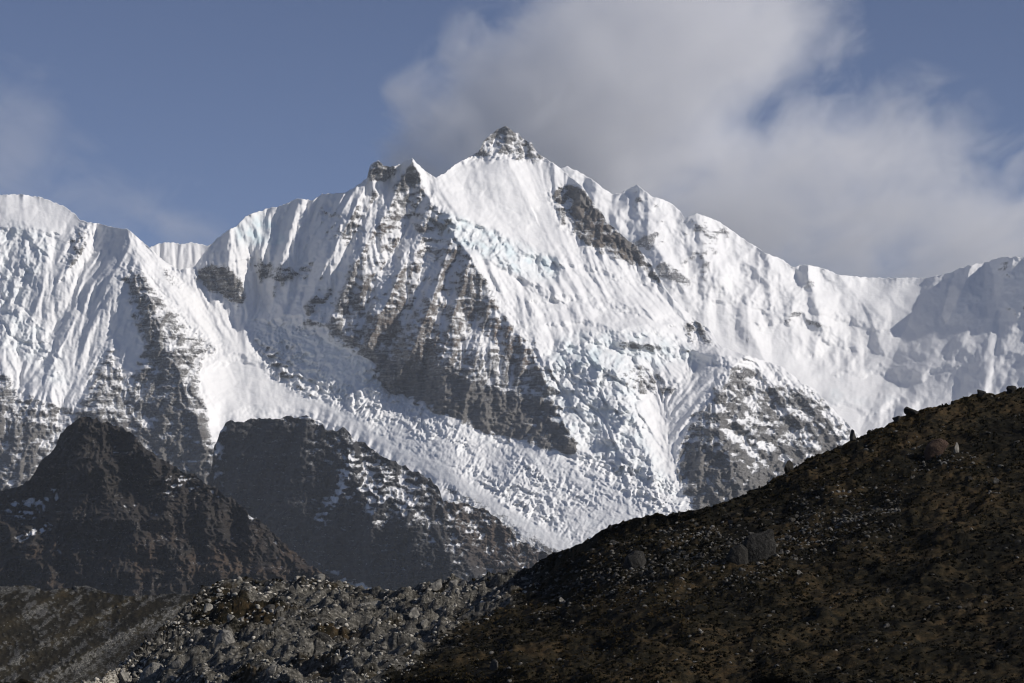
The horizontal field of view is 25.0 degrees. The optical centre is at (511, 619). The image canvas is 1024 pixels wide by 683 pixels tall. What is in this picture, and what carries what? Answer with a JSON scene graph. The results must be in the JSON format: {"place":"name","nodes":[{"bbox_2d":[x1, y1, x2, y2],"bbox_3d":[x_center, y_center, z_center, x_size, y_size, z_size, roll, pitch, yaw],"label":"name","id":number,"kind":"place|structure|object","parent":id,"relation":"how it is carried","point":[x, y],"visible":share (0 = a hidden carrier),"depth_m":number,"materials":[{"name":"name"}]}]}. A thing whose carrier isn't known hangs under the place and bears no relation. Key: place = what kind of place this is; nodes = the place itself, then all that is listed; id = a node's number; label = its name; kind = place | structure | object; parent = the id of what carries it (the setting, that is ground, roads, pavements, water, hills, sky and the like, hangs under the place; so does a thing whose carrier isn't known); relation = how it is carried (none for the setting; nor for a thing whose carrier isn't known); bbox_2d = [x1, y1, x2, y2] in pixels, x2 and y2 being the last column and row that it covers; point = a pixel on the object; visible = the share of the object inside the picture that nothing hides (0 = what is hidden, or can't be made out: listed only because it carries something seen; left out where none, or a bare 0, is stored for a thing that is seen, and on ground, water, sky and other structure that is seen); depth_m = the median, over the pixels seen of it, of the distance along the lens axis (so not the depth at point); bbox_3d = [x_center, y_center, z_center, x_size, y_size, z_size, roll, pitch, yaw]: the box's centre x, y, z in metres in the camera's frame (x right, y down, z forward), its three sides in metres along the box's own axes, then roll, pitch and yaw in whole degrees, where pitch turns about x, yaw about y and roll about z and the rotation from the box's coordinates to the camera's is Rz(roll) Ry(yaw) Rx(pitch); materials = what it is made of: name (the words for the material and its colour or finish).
{"place":"outdoors","nodes":[
{"label":"outdoors","id":0,"kind":"place"},
{"bbox_2d":[0,585,197,682],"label":"scree ridge","id":1,"kind":"structure","parent":0,"point":[64,601],"depth_m":1121.72,"materials":[{"name":"grey gravel"}]},
{"bbox_2d":[0,588,191,682],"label":"scree","id":2,"kind":"structure","parent":1,"relation":"on","point":[79,633],"depth_m":1116.01,"materials":[{"name":"stone"}]},
{"bbox_2d":[0,416,337,595],"bbox_3d":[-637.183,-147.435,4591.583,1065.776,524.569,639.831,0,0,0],"label":"rocky hill","id":3,"kind":"structure","parent":0,"point":[106,506],"depth_m":4534.14,"materials":[{"name":"grey stone"}]},
{"bbox_2d":[150,242,210,269],"bbox_3d":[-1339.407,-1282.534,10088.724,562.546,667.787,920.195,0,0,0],"label":"snow ridge","id":4,"kind":"structure","parent":0,"point":[182,256],"depth_m":9839.19,"materials":[{"name":"white snow"}]},
{"bbox_2d":[207,415,547,590],"bbox_3d":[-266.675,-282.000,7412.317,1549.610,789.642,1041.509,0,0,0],"label":"rock cliff","id":5,"kind":"structure","parent":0,"point":[341,504],"depth_m":7352.73,"materials":[{"name":"grey stone"}]},
{"bbox_2d":[0,126,859,554],"bbox_3d":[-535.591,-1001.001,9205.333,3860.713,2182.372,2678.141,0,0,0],"label":"snow mountain","id":6,"kind":"structure","parent":0,"point":[512,334],"depth_m":9080.61,"materials":[{"name":"white snow"}]},
{"bbox_2d":[0,388,1023,682],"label":"hillside","id":7,"kind":"structure","parent":0,"point":[360,664],"depth_m":272.27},
{"bbox_2d":[130,651,136,658],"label":"boulder","id":8,"kind":"object","parent":7,"relation":"on","point":[133,654],"visible":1,"depth_m":324.53,"materials":[{"name":"stone"}]},
{"bbox_2d":[144,633,155,638],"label":"boulder","id":9,"kind":"object","parent":7,"relation":"on","point":[150,635],"visible":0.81,"depth_m":340.69,"materials":[{"name":"stone"}]},
{"bbox_2d":[138,662,163,682],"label":"boulder","id":10,"kind":"object","parent":7,"relation":"on","point":[150,672],"visible":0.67,"depth_m":299.88,"materials":[{"name":"stone"}]},
{"bbox_2d":[160,652,168,658],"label":"boulder","id":11,"kind":"object","parent":7,"relation":"on","point":[164,655],"visible":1,"depth_m":307.77,"materials":[{"name":"stone"}]},
{"bbox_2d":[169,660,181,668],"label":"boulder","id":12,"kind":"object","parent":7,"relation":"on","point":[176,664],"visible":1,"depth_m":296.03,"materials":[{"name":"stone"}]},
{"bbox_2d":[215,629,234,646],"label":"boulder","id":13,"kind":"object","parent":7,"relation":"on","point":[225,637],"visible":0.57,"depth_m":307.95,"materials":[{"name":"stone"}]},
{"bbox_2d":[227,614,234,621],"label":"boulder","id":14,"kind":"object","parent":7,"relation":"on","point":[230,617],"visible":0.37,"depth_m":343.26,"materials":[{"name":"stone"}]},
{"bbox_2d":[230,588,239,593],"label":"boulder","id":15,"kind":"object","parent":7,"relation":"on","point":[233,590],"visible":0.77,"depth_m":392.42,"materials":[{"name":"stone"}]},
{"bbox_2d":[264,604,274,611],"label":"boulder","id":16,"kind":"object","parent":7,"relation":"on","point":[267,608],"visible":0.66,"depth_m":346.59,"materials":[{"name":"stone"}]},
{"bbox_2d":[266,665,276,676],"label":"boulder","id":17,"kind":"object","parent":7,"relation":"on","point":[270,670],"visible":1,"depth_m":260.41,"materials":[{"name":"stone"}]},
{"bbox_2d":[273,606,283,612],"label":"boulder","id":18,"kind":"object","parent":7,"relation":"on","point":[279,608],"visible":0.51,"depth_m":344.42,"materials":[{"name":"stone"}]},
{"bbox_2d":[288,585,295,592],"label":"boulder","id":19,"kind":"object","parent":7,"relation":"on","point":[292,588],"visible":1,"depth_m":377.93,"materials":[{"name":"stone"}]},
{"bbox_2d":[84,564,548,682],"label":"rubble","id":20,"kind":"object","parent":7,"relation":"on","point":[111,676],"visible":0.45,"depth_m":321.28,"materials":[{"name":"stone"}]},
{"bbox_2d":[117,672,129,682],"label":"boulder","id":21,"kind":"object","parent":20,"relation":"on","point":[123,677],"visible":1,"depth_m":319.35,"materials":[{"name":"stone"}]},
{"bbox_2d":[203,603,212,611],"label":"boulder","id":22,"kind":"object","parent":20,"relation":"on","point":[208,607],"visible":0.61,"depth_m":378.00,"materials":[{"name":"stone"}]},
{"bbox_2d":[211,628,220,633],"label":"boulder","id":23,"kind":"object","parent":20,"relation":"on","point":[215,631],"visible":0.51,"depth_m":328.56,"materials":[{"name":"stone"}]},
{"bbox_2d":[345,640,354,644],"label":"boulder","id":24,"kind":"object","parent":20,"relation":"on","point":[349,642],"visible":0.82,"depth_m":289.39,"materials":[{"name":"stone"}]},
{"bbox_2d":[313,573,325,580],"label":"boulder","id":25,"kind":"object","parent":7,"relation":"on","point":[321,576],"visible":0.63,"depth_m":397.50,"materials":[{"name":"stone"}]},
{"bbox_2d":[309,632,330,642],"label":"boulder","id":26,"kind":"object","parent":7,"relation":"on","point":[324,637],"visible":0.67,"depth_m":286.70,"materials":[{"name":"stone"}]},
{"bbox_2d":[337,618,345,625],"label":"boulder","id":27,"kind":"object","parent":7,"relation":"on","point":[341,621],"visible":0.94,"depth_m":315.12,"materials":[{"name":"stone"}]},
{"bbox_2d":[362,600,381,606],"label":"boulder","id":28,"kind":"object","parent":7,"relation":"on","point":[376,603],"visible":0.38,"depth_m":366.58,"materials":[{"name":"stone"}]},
{"bbox_2d":[409,607,419,620],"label":"boulder","id":29,"kind":"object","parent":7,"relation":"on","point":[414,612],"visible":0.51,"depth_m":323.73,"materials":[{"name":"stone"}]},
{"bbox_2d":[411,650,419,654],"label":"boulder","id":30,"kind":"object","parent":7,"relation":"on","point":[417,652],"visible":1,"depth_m":261.95,"materials":[{"name":"stone"}]},
{"bbox_2d":[421,619,428,628],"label":"boulder","id":31,"kind":"object","parent":7,"relation":"on","point":[424,623],"visible":0.95,"depth_m":305.48,"materials":[{"name":"stone"}]},
{"bbox_2d":[430,579,441,590],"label":"boulder","id":32,"kind":"object","parent":7,"relation":"on","point":[436,585],"visible":0.96,"depth_m":375.39,"materials":[{"name":"stone"}]},
{"bbox_2d":[449,580,457,588],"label":"boulder","id":33,"kind":"object","parent":7,"relation":"on","point":[452,584],"visible":0.96,"depth_m":358.28,"materials":[{"name":"stone"}]},
{"bbox_2d":[460,580,466,586],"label":"boulder","id":34,"kind":"object","parent":7,"relation":"on","point":[463,583],"visible":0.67,"depth_m":369.87,"materials":[{"name":"stone"}]},
{"bbox_2d":[470,612,482,617],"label":"boulder","id":35,"kind":"object","parent":7,"relation":"on","point":[474,614],"visible":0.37,"depth_m":306.68,"materials":[{"name":"stone"}]},
{"bbox_2d":[490,659,497,670],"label":"boulder","id":36,"kind":"object","parent":7,"relation":"on","point":[494,665],"visible":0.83,"depth_m":240.37,"materials":[{"name":"stone"}]},
{"bbox_2d":[60,395,1023,682],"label":"stone chips","id":37,"kind":"object","parent":7,"relation":"on","point":[794,557],"visible":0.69,"depth_m":285.55,"materials":[{"name":"grey stone"}]},
{"bbox_2d":[559,597,565,603],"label":"boulder","id":38,"kind":"object","parent":7,"relation":"on","point":[561,599],"visible":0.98,"depth_m":285.83,"materials":[{"name":"stone"}]},
{"bbox_2d":[182,387,1023,682],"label":"scrub","id":39,"kind":"object","parent":7,"relation":"on","point":[749,587],"visible":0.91,"depth_m":262.10,"materials":[{"name":"brown plant"}]},
{"bbox_2d":[623,551,645,569],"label":"boulder","id":40,"kind":"object","parent":7,"relation":"on","point":[634,559],"visible":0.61,"depth_m":291.18,"materials":[{"name":"stone"}]},
{"bbox_2d":[726,543,748,564],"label":"boulder","id":41,"kind":"object","parent":7,"relation":"on","point":[737,554],"visible":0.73,"depth_m":272.32,"materials":[{"name":"stone"}]},
{"bbox_2d":[742,529,775,562],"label":"boulder","id":42,"kind":"object","parent":7,"relation":"on","point":[759,546],"visible":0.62,"depth_m":274.48,"materials":[{"name":"stone"}]},
{"bbox_2d":[784,460,793,472],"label":"boulder","id":43,"kind":"object","parent":7,"relation":"on","point":[789,466],"visible":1,"depth_m":321.26,"materials":[{"name":"stone"}]},
{"bbox_2d":[843,509,850,514],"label":"boulder","id":44,"kind":"object","parent":7,"relation":"on","point":[845,511],"visible":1,"depth_m":294.82,"materials":[{"name":"stone"}]},
{"bbox_2d":[849,429,856,440],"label":"boulder","id":45,"kind":"object","parent":7,"relation":"on","point":[852,436],"visible":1,"depth_m":325.61,"materials":[{"name":"stone"}]},
{"bbox_2d":[892,416,900,421],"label":"boulder","id":46,"kind":"object","parent":7,"relation":"on","point":[896,418],"visible":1,"depth_m":327.97,"materials":[{"name":"stone"}]},
{"bbox_2d":[904,407,918,414],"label":"boulder","id":47,"kind":"object","parent":7,"relation":"on","point":[910,410],"visible":1,"depth_m":328.76,"materials":[{"name":"stone"}]},
{"bbox_2d":[924,438,948,459],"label":"boulder","id":48,"kind":"object","parent":7,"relation":"on","point":[936,447],"visible":0.94,"depth_m":310.52,"materials":[{"name":"brown stone"}]},
{"bbox_2d":[954,442,958,453],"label":"boulder","id":49,"kind":"object","parent":7,"relation":"on","point":[956,448],"visible":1,"depth_m":309.26,"materials":[{"name":"stone"}]},
{"bbox_2d":[965,476,972,481],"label":"boulder","id":50,"kind":"object","parent":7,"relation":"on","point":[968,477],"visible":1,"depth_m":294.75,"materials":[{"name":"stone"}]},
{"bbox_2d":[977,389,985,397],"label":"boulder","id":51,"kind":"object","parent":7,"relation":"on","point":[981,393],"visible":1,"depth_m":333.04,"materials":[{"name":"stone"}]},
{"bbox_2d":[993,477,998,484],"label":"boulder","id":52,"kind":"object","parent":7,"relation":"on","point":[995,481],"visible":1,"depth_m":288.17,"materials":[{"name":"stone"}]},
{"bbox_2d":[1006,386,1016,392],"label":"boulder","id":53,"kind":"object","parent":7,"relation":"on","point":[1010,389],"visible":1,"depth_m":334.60,"materials":[{"name":"stone"}]},
{"bbox_2d":[0,0,1023,277],"label":"sky","id":54,"kind":"structure","parent":0,"point":[860,138],"materials":[{"name":"blue"}]},
{"bbox_2d":[561,166,1023,435],"bbox_3d":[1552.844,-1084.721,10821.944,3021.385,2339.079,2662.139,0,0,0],"label":"distant snow mountain","id":55,"kind":"structure","parent":0,"point":[861,356],"depth_m":11019.59,"materials":[{"name":"white snow"}]}
]}

